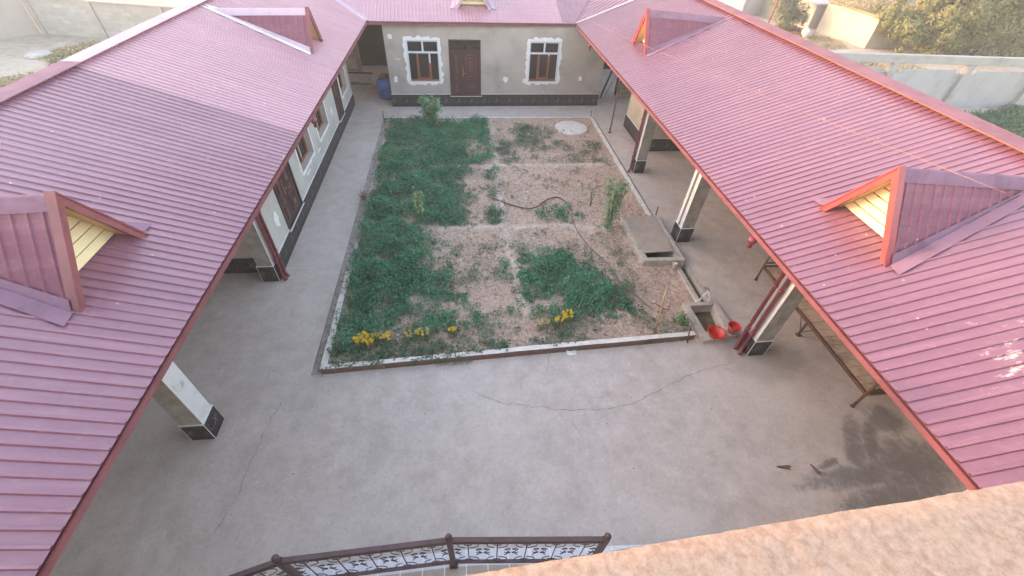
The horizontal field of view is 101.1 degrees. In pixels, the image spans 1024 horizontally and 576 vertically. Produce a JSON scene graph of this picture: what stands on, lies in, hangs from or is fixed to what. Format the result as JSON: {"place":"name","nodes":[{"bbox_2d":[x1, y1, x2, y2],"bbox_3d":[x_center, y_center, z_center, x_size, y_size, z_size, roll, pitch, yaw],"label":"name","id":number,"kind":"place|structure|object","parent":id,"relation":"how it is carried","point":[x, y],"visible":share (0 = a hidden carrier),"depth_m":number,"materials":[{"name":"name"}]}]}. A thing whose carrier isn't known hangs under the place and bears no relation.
{"place":"outdoors","nodes":[
{"label":"outdoors","id":0,"kind":"place"},
{"bbox_2d":[49,66,967,575],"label":"courtyard pavement","id":1,"kind":"structure","parent":0,"point":[295,458],"depth_m":8.06,"materials":[{"name":"concrete"}]},
{"bbox_2d":[0,0,366,575],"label":"house wing","id":2,"kind":"structure","parent":1,"relation":"on","point":[161,174],"depth_m":6.52,"materials":[{"name":"red metal"}]},
{"bbox_2d":[273,161,302,230],"bbox_3d":[-6.158,-2.878,11.273,0.180,2.300,1.390,-2,44,-6],"label":"door","id":3,"kind":"structure","parent":2,"relation":"in","point":[286,191],"depth_m":11.59,"materials":[{"name":"brown wood"}]},
{"bbox_2d":[295,128,314,175],"bbox_3d":[-6.462,-4.569,12.649,0.242,1.928,1.654,-2,44,-6],"label":"window","id":4,"kind":"structure","parent":2,"relation":"in","point":[301,150],"depth_m":13.26,"materials":[{"name":"white paint"}]},
{"bbox_2d":[314,100,328,141],"bbox_3d":[-6.698,-6.142,14.276,0.242,1.907,1.604,-2,44,-6],"label":"window","id":5,"kind":"structure","parent":2,"relation":"in","point":[318,114],"depth_m":14.96,"materials":[{"name":"white plastic"}]},
{"bbox_2d":[331,78,343,120],"bbox_3d":[-6.892,-7.773,16.328,0.180,2.300,0.920,-2,44,-6],"label":"door","id":6,"kind":"structure","parent":2,"relation":"in","point":[335,89],"depth_m":16.64,"materials":[{"name":"brown wood"}]},
{"bbox_2d":[337,66,347,98],"bbox_3d":[-7.109,-8.874,17.106,0.242,1.942,1.450,-2,44,-6],"label":"window","id":7,"kind":"structure","parent":2,"relation":"in","point":[339,76],"depth_m":17.78,"materials":[{"name":"white plastic"}]},
{"bbox_2d":[348,71,358,81],"bbox_3d":[-8.139,-10.485,20.848,1.056,0.470,0.150,-4,44,-8],"label":"board","id":8,"kind":"object","parent":1,"relation":"on","point":[353,77],"visible":0.36,"depth_m":20.89,"materials":[{"name":"wood"}]},
{"bbox_2d":[346,58,356,68],"bbox_3d":[-8.075,-10.938,20.544,0.956,0.450,0.130,-4,44,-8],"label":"board","id":9,"kind":"object","parent":8,"relation":"on","point":[351,63],"visible":0.57,"depth_m":20.56,"materials":[{"name":"wood"}]},
{"bbox_2d":[348,72,371,73],"bbox_3d":[-7.823,-10.476,20.475,2.001,0.070,0.090,-1,44,-5],"label":"plank","id":10,"kind":"object","parent":8,"relation":"on","point":[361,72],"visible":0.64,"depth_m":20.50,"materials":[{"name":"wood"}]},
{"bbox_2d":[351,87,371,88],"bbox_3d":[-7.861,-9.789,20.624,1.901,0.050,0.090,-1,44,-5],"label":"plank","id":11,"kind":"object","parent":1,"relation":"on","point":[360,88],"visible":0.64,"depth_m":20.64,"materials":[{"name":"wood"}]},
{"bbox_2d":[351,85,375,86],"bbox_3d":[-7.783,-9.970,20.775,2.102,0.050,0.090,0,44,-4],"label":"plank","id":12,"kind":"object","parent":1,"relation":"on","point":[363,86],"visible":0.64,"depth_m":20.78,"materials":[{"name":"wood"}]},
{"bbox_2d":[376,77,391,99],"bbox_3d":[-5.914,-9.403,19.776,0.820,0.885,0.820,-2,44,-6],"label":"plastic drum","id":13,"kind":"object","parent":1,"relation":"on","point":[384,88],"visible":0.72,"depth_m":19.47,"materials":[{"name":"blue plastic"}]},
{"bbox_2d":[378,72,388,78],"bbox_3d":[-5.877,-9.866,19.479,0.627,0.186,0.531,-2,44,-6],"label":"sack","id":14,"kind":"object","parent":13,"relation":"on","point":[384,75],"visible":0.9,"depth_m":19.36,"materials":[{"name":"brown fabric"}]},
{"bbox_2d":[436,359,472,368],"bbox_3d":[-1.248,1.657,9.124,0.816,0.088,0.211,-2,44,-6],"label":"groove weed","id":15,"kind":"object","parent":1,"relation":"on","point":[454,363],"visible":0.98,"depth_m":9.15,"materials":[{"name":"green plant"}]},
{"bbox_2d":[298,544,648,575],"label":"porch","id":16,"kind":"object","parent":1,"relation":"on","point":[461,570],"visible":0.37,"depth_m":5.98,"materials":[{"name":"grey concrete"}]},
{"bbox_2d":[229,532,611,575],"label":"railing","id":17,"kind":"object","parent":16,"relation":"on","point":[283,564],"visible":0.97,"depth_m":5.26,"materials":[{"name":"brown metal"}]},
{"bbox_2d":[335,0,633,106],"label":"house wing","id":18,"kind":"structure","parent":1,"relation":"on","point":[493,52],"depth_m":18.39,"materials":[{"name":"beige paint"}]},
{"bbox_2d":[402,35,443,84],"bbox_3d":[-3.820,-9.829,18.237,1.661,1.978,0.122,-3,44,-7],"label":"window","id":19,"kind":"structure","parent":18,"relation":"in","point":[423,59],"depth_m":18.21,"materials":[{"name":"white plastic"}]},
{"bbox_2d":[448,39,480,95],"bbox_3d":[-2.069,-9.700,18.638,1.370,2.300,0.180,-3,44,-7],"label":"door","id":20,"kind":"structure","parent":18,"relation":"in","point":[466,70],"depth_m":18.56,"materials":[{"name":"brown wood"}]},
{"bbox_2d":[522,37,562,84],"bbox_3d":[1.371,-10.136,18.874,1.752,1.970,0.124,-3,44,-7],"label":"window","id":21,"kind":"structure","parent":18,"relation":"in","point":[542,63],"depth_m":18.84,"materials":[{"name":"white plastic"}]},
{"bbox_2d":[392,117,589,119],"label":"kerb","id":22,"kind":"structure","parent":1,"relation":"on","point":[506,117],"depth_m":18.90,"materials":[{"name":"concrete"}]},
{"bbox_2d":[311,118,684,374],"bbox_3d":[-0.207,-2.977,14.120,9.454,0.060,13.580,-2,44,-6],"label":"drain groove","id":23,"kind":"object","parent":1,"relation":"on","point":[326,332],"visible":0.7,"depth_m":11.98,"materials":[{"name":"concrete"}]},
{"bbox_2d":[358,190,368,199],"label":"dry weed","id":24,"kind":"object","parent":23,"relation":"on","point":[363,197],"visible":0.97,"depth_m":13.61,"materials":[{"name":"brown plant"}]},
{"bbox_2d":[320,331,695,373],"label":"kerb","id":25,"kind":"structure","parent":1,"relation":"on","point":[576,346],"depth_m":9.38,"materials":[{"name":"concrete"}]},
{"bbox_2d":[566,350,576,355],"bbox_3d":[1.351,1.455,9.506,0.255,0.041,0.162,-2,44,-6],"label":"plastic bag","id":26,"kind":"object","parent":1,"relation":"on","point":[572,353],"visible":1,"depth_m":9.50,"materials":[{"name":"white plastic"}]},
{"bbox_2d":[599,70,612,98],"bbox_3d":[4.706,-10.201,20.827,0.654,1.512,0.090,-24,50,-26],"label":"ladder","id":27,"kind":"object","parent":1,"relation":"on","point":[605,84],"visible":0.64,"depth_m":20.89,"materials":[{"name":"metal"}]},
{"bbox_2d":[603,75,616,98],"bbox_3d":[4.885,-10.049,20.860,0.697,1.264,0.060,-22,49,-24],"label":"plank","id":28,"kind":"object","parent":1,"relation":"on","point":[609,86],"visible":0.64,"depth_m":20.88,"materials":[{"name":"grey wood"}]},
{"bbox_2d":[676,264,711,301],"bbox_3d":[4.907,-0.059,11.474,0.440,0.235,1.540,-2,44,-6],"label":"water channel","id":29,"kind":"object","parent":1,"relation":"in","point":[692,283],"visible":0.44,"depth_m":11.44,"materials":[{"name":"grey concrete"}]},
{"bbox_2d":[695,290,709,302],"bbox_3d":[4.869,0.244,10.702,0.345,0.367,0.172,-2,44,-6],"label":"tap","id":30,"kind":"object","parent":29,"relation":"on","point":[708,292],"visible":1,"depth_m":10.69,"materials":[{"name":"grey metal"}]},
{"bbox_2d":[681,301,738,343],"bbox_3d":[4.859,1.003,10.531,0.959,0.605,1.248,-2,44,-6],"label":"water trough","id":31,"kind":"object","parent":1,"relation":"on","point":[706,315],"visible":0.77,"depth_m":10.53,"materials":[{"name":"grey concrete"}]},
{"bbox_2d":[707,325,725,339],"bbox_3d":[4.795,1.072,9.922,0.426,0.129,0.426,-2,44,-6],"label":"washbasin","id":32,"kind":"object","parent":31,"relation":"on","point":[716,332],"visible":1,"depth_m":9.97,"materials":[{"name":"red plastic"}]},
{"bbox_2d":[727,321,741,333],"bbox_3d":[5.246,0.967,9.998,0.300,0.214,0.300,-2,44,-6],"label":"bucket","id":33,"kind":"object","parent":31,"relation":"on","point":[734,327],"visible":1,"depth_m":9.99,"materials":[{"name":"red plastic"}]},
{"bbox_2d":[777,465,790,469],"bbox_3d":[5.033,3.305,7.792,0.225,0.087,0.085,-2,44,-6],"label":"scrap piece","id":34,"kind":"object","parent":1,"relation":"on","point":[785,467],"visible":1,"depth_m":7.80,"materials":[{"name":"brown wood"}]},
{"bbox_2d":[576,0,1023,491],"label":"house wing","id":35,"kind":"structure","parent":1,"relation":"on","point":[902,273],"depth_m":7.21,"materials":[{"name":"red metal"}]},
{"bbox_2d":[546,0,1004,192],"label":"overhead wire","id":36,"kind":"object","parent":35,"relation":"attached to","point":[815,116],"visible":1,"depth_m":7.35,"materials":[{"name":"metal"}]},
{"bbox_2d":[810,464,821,474],"bbox_3d":[5.623,3.340,7.798,0.055,0.077,0.204,-17,48,-20],"label":"scrap piece","id":37,"kind":"object","parent":1,"relation":"on","point":[818,472],"visible":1,"depth_m":7.79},
{"bbox_2d":[754,256,886,407],"bbox_3d":[7.867,0.738,10.003,1.950,0.976,4.010,-2,44,-6],"label":"daybed","id":38,"kind":"object","parent":1,"relation":"on","point":[833,343],"visible":0.14,"depth_m":9.42,"materials":[{"name":"wood"}]},
{"bbox_2d":[0,0,1023,135],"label":"ground","id":39,"kind":"structure","parent":0,"point":[13,51],"depth_m":24.34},
{"bbox_2d":[0,71,33,86],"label":"dry weeds","id":40,"kind":"object","parent":39,"relation":"on","point":[8,80],"visible":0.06,"depth_m":19.70,"materials":[{"name":"beige plant"}]},
{"bbox_2d":[0,0,40,39],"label":"boundary wall","id":41,"kind":"structure","parent":39,"relation":"on","point":[16,20],"depth_m":23.95,"materials":[{"name":"grey concrete"}]},
{"bbox_2d":[23,50,53,58],"bbox_3d":[-24.879,-12.294,22.129,1.240,0.160,1.240,-2,44,-6],"label":"scrap dish","id":42,"kind":"object","parent":39,"relation":"on","point":[33,54],"visible":0.98,"depth_m":21.93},
{"bbox_2d":[45,50,81,65],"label":"yard weeds","id":43,"kind":"object","parent":39,"relation":"on","point":[59,59],"visible":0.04,"depth_m":21.82,"materials":[{"name":"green plant"}]},
{"bbox_2d":[35,39,103,63],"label":"dry weeds","id":44,"kind":"object","parent":39,"relation":"on","point":[79,47],"visible":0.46,"depth_m":22.66,"materials":[{"name":"beige plant"}]},
{"bbox_2d":[20,0,176,38],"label":"boundary wall","id":45,"kind":"structure","parent":39,"relation":"on","point":[104,19],"depth_m":24.07,"materials":[{"name":"grey concrete"}]},
{"bbox_2d":[718,0,764,15],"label":"house","id":46,"kind":"structure","parent":39,"relation":"on","point":[752,7],"depth_m":37.23,"materials":[{"name":"white paint"}]},
{"bbox_2d":[465,481,1023,575],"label":"house","id":47,"kind":"structure","parent":39,"relation":"on","point":[978,532],"depth_m":0.54,"materials":[{"name":"concrete"}]},
{"bbox_2d":[760,0,781,18],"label":"garden shed","id":48,"kind":"structure","parent":39,"relation":"on","point":[766,10],"depth_m":37.57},
{"bbox_2d":[768,0,778,22],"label":"rusty pole","id":49,"kind":"object","parent":39,"relation":"on","point":[773,11],"visible":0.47,"depth_m":32.49,"materials":[{"name":"brown metal"}]},
{"bbox_2d":[769,0,810,29],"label":"bush","id":50,"kind":"object","parent":39,"relation":"on","point":[787,16],"visible":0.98,"depth_m":33.28,"materials":[{"name":"beige plant"}]},
{"bbox_2d":[778,27,813,34],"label":"dry weeds","id":51,"kind":"object","parent":39,"relation":"on","point":[796,31],"visible":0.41,"depth_m":33.72,"materials":[{"name":"brown plant"}]},
{"bbox_2d":[801,27,812,37],"bbox_3d":[22.563,-19.488,32.242,0.600,0.712,0.839,8,44,5],"label":"barrel","id":52,"kind":"object","parent":39,"relation":"on","point":[806,32],"visible":0.95,"depth_m":32.05,"materials":[{"name":"white plastic"}]},
{"bbox_2d":[794,0,830,28],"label":"garden shed","id":53,"kind":"structure","parent":39,"relation":"on","point":[817,9],"depth_m":34.40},
{"bbox_2d":[795,34,848,49],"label":"dry weeds","id":54,"kind":"object","parent":39,"relation":"on","point":[821,41],"visible":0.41,"depth_m":31.72,"materials":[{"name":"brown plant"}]},
{"bbox_2d":[815,0,932,47],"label":"garden shed","id":55,"kind":"structure","parent":39,"relation":"on","point":[856,26],"depth_m":31.47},
{"bbox_2d":[837,0,922,12],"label":"roof weeds","id":56,"kind":"object","parent":55,"relation":"on","point":[866,3],"visible":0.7,"depth_m":31.33,"materials":[{"name":"beige plant"}]},
{"bbox_2d":[856,62,926,71],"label":"dry weeds","id":57,"kind":"object","parent":39,"relation":"on","point":[901,66],"visible":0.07,"depth_m":27.72,"materials":[{"name":"beige plant"}]},
{"bbox_2d":[898,0,928,11],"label":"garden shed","id":58,"kind":"structure","parent":39,"relation":"on","point":[912,1],"depth_m":41.29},
{"bbox_2d":[832,51,1023,107],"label":"concrete fence","id":59,"kind":"object","parent":39,"relation":"on","point":[964,88],"visible":0.4,"depth_m":21.51,"materials":[{"name":"grey concrete"}]},
{"bbox_2d":[873,0,1020,54],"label":"willow tree","id":60,"kind":"object","parent":39,"relation":"on","point":[951,15],"visible":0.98,"depth_m":28.47,"materials":[{"name":"green plant"}]},
{"bbox_2d":[941,0,1023,56],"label":"willow tree","id":61,"kind":"object","parent":39,"relation":"on","point":[993,31],"visible":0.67,"depth_m":29.02,"materials":[{"name":"green plant"}]},
{"bbox_2d":[964,109,1023,137],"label":"yard weeds","id":62,"kind":"object","parent":39,"relation":"on","point":[1014,124],"visible":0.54,"depth_m":20.99,"materials":[{"name":"green plant"}]},
{"bbox_2d":[985,103,1023,118],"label":"yard weeds","id":63,"kind":"object","parent":39,"relation":"on","point":[1018,108],"visible":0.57,"depth_m":22.12,"materials":[{"name":"green plant"}]},
{"bbox_2d":[999,4,1023,56],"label":"willow tree","id":64,"kind":"object","parent":39,"relation":"on","point":[1019,54],"visible":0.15,"depth_m":29.43,"materials":[{"name":"green plant"}]},
{"bbox_2d":[330,118,697,363],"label":"garden soil","id":65,"kind":"structure","parent":0,"point":[674,282],"depth_m":12.38,"materials":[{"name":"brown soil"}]},
{"bbox_2d":[321,271,351,364],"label":"kerb","id":66,"kind":"structure","parent":65,"relation":"on","point":[326,358],"depth_m":9.80,"materials":[{"name":"concrete"}]},
{"bbox_2d":[352,331,376,350],"bbox_3d":[-3.239,1.156,9.298,0.528,0.334,0.371,-2,44,-6],"label":"flower bush","id":67,"kind":"object","parent":65,"relation":"on","point":[368,342],"visible":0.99,"depth_m":9.21,"materials":[{"name":"yellow plant"}]},
{"bbox_2d":[349,119,389,269],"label":"kerb","id":68,"kind":"structure","parent":65,"relation":"on","point":[356,246],"depth_m":13.74,"materials":[{"name":"grey concrete"}]},
{"bbox_2d":[376,330,392,344],"bbox_3d":[-2.835,1.103,9.387,0.363,0.331,0.256,-2,44,-6],"label":"flower bush","id":69,"kind":"object","parent":65,"relation":"on","point":[387,334],"visible":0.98,"depth_m":9.31,"materials":[{"name":"yellow plant"}]},
{"bbox_2d":[403,330,417,341],"bbox_3d":[-2.264,1.065,9.467,0.293,0.317,0.240,-29,52,-29],"label":"flower bush","id":70,"kind":"object","parent":65,"relation":"on","point":[407,335],"visible":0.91,"depth_m":9.41,"materials":[{"name":"yellow plant"}]},
{"bbox_2d":[412,186,424,215],"bbox_3d":[-2.769,-2.518,12.472,0.353,1.139,0.388,18,46,15],"label":"sapling","id":71,"kind":"object","parent":65,"relation":"on","point":[418,200],"visible":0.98,"depth_m":12.42,"materials":[{"name":"green plant"}]},
{"bbox_2d":[416,327,429,340],"bbox_3d":[-2.011,1.045,9.502,0.323,0.324,0.244,-2,44,-6],"label":"flower bush","id":72,"kind":"object","parent":65,"relation":"on","point":[422,332],"visible":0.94,"depth_m":9.45,"materials":[{"name":"yellow plant"}]},
{"bbox_2d":[416,91,443,125],"bbox_3d":[-3.378,-7.383,17.409,1.099,1.474,1.223,-2,44,-6],"label":"peach sapling","id":73,"kind":"object","parent":65,"relation":"on","point":[430,108],"visible":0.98,"depth_m":17.17,"materials":[{"name":"green plant"}]},
{"bbox_2d":[447,326,456,337],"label":"flower bush","id":74,"kind":"object","parent":65,"relation":"on","point":[453,329],"visible":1,"depth_m":9.55,"materials":[{"name":"yellow plant"}]},
{"bbox_2d":[325,113,647,355],"bbox_3d":[-0.847,-3.295,13.921,7.856,0.691,12.957,-2,44,-6],"label":"alfalfa cover","id":75,"kind":"object","parent":65,"relation":"on","point":[385,268],"visible":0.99,"depth_m":11.58,"materials":[{"name":"green plant"}]},
{"bbox_2d":[320,315,688,376],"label":"kerbside plants","id":76,"kind":"object","parent":65,"relation":"on","point":[386,351],"visible":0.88,"depth_m":9.24,"materials":[{"name":"green plant"}]},
{"bbox_2d":[493,196,571,210],"bbox_3d":[0.659,-2.757,13.812,2.513,0.078,0.824,-2,44,-6],"label":"garden hose","id":77,"kind":"object","parent":65,"relation":"on","point":[537,205],"visible":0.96,"depth_m":13.81,"materials":[{"name":"black rubber"}]},
{"bbox_2d":[390,120,691,350],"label":"dusty weeds","id":78,"kind":"object","parent":65,"relation":"on","point":[515,141],"visible":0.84,"depth_m":12.13,"materials":[{"name":"brown soil"}]},
{"bbox_2d":[536,318,549,330],"bbox_3d":[0.720,0.859,9.865,0.348,0.317,0.234,-2,44,-6],"label":"flower bush","id":79,"kind":"object","parent":65,"relation":"on","point":[544,323],"visible":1,"depth_m":9.82,"materials":[{"name":"yellow plant"}]},
{"bbox_2d":[553,316,564,327],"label":"flower bush","id":80,"kind":"object","parent":65,"relation":"on","point":[557,320],"visible":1,"depth_m":9.90,"materials":[{"name":"yellow plant"}]},
{"bbox_2d":[560,309,573,323],"bbox_3d":[1.320,0.682,10.092,0.345,0.331,0.256,-2,44,-6],"label":"flower bush","id":81,"kind":"object","parent":65,"relation":"on","point":[564,313],"visible":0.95,"depth_m":10.04,"materials":[{"name":"yellow plant"}]},
{"bbox_2d":[555,121,587,135],"bbox_3d":[2.588,-6.978,18.363,1.420,0.078,1.420,-2,44,-6],"label":"manhole cover","id":82,"kind":"object","parent":65,"relation":"on","point":[575,127],"visible":1,"depth_m":18.26,"materials":[{"name":"concrete"}]},
{"bbox_2d":[590,188,598,205],"bbox_3d":[2.612,-2.971,13.735,0.274,0.710,0.296,-26,51,-27],"label":"sapling","id":83,"kind":"object","parent":65,"relation":"on","point":[591,194],"visible":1,"depth_m":13.65,"materials":[{"name":"green plant"}]},
{"bbox_2d":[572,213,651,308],"bbox_3d":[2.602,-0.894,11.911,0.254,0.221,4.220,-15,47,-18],"label":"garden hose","id":84,"kind":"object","parent":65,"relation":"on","point":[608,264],"visible":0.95,"depth_m":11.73,"materials":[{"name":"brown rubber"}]},
{"bbox_2d":[601,174,630,230],"bbox_3d":[2.987,-2.474,12.489,0.804,1.842,0.673,7,44,4],"label":"sapling","id":85,"kind":"object","parent":65,"relation":"on","point":[616,199],"visible":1,"depth_m":12.34,"materials":[{"name":"green plant"}]},
{"bbox_2d":[590,117,650,215],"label":"kerb","id":86,"kind":"structure","parent":65,"relation":"on","point":[623,172],"depth_m":15.95,"materials":[{"name":"concrete"}]},
{"bbox_2d":[619,215,684,267],"bbox_3d":[4.131,-1.265,12.825,1.240,0.879,2.220,-2,44,-6],"label":"water cistern","id":87,"kind":"object","parent":65,"relation":"on","point":[650,239],"visible":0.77,"depth_m":12.44,"materials":[{"name":"grey concrete"}]},
{"bbox_2d":[653,288,667,334],"bbox_3d":[3.377,0.573,9.610,0.179,1.474,0.051,35,52,28],"label":"wooden stake","id":88,"kind":"object","parent":65,"relation":"on","point":[659,315],"visible":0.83,"depth_m":9.56,"materials":[{"name":"brown wood"}]},
{"bbox_2d":[672,262,677,268],"bbox_3d":[4.547,-0.639,11.796,0.152,0.189,0.172,-2,44,-6],"label":"plastic cup","id":89,"kind":"object","parent":65,"relation":"on","point":[674,265],"visible":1,"depth_m":11.77,"materials":[{"name":"white plastic"}]},
{"bbox_2d":[676,311,694,325],"bbox_3d":[4.164,0.768,10.157,0.440,0.452,0.407,26,48,22],"label":"leafy shrub","id":90,"kind":"object","parent":65,"relation":"on","point":[682,317],"visible":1,"depth_m":10.12,"materials":[{"name":"green plant"}]}
]}

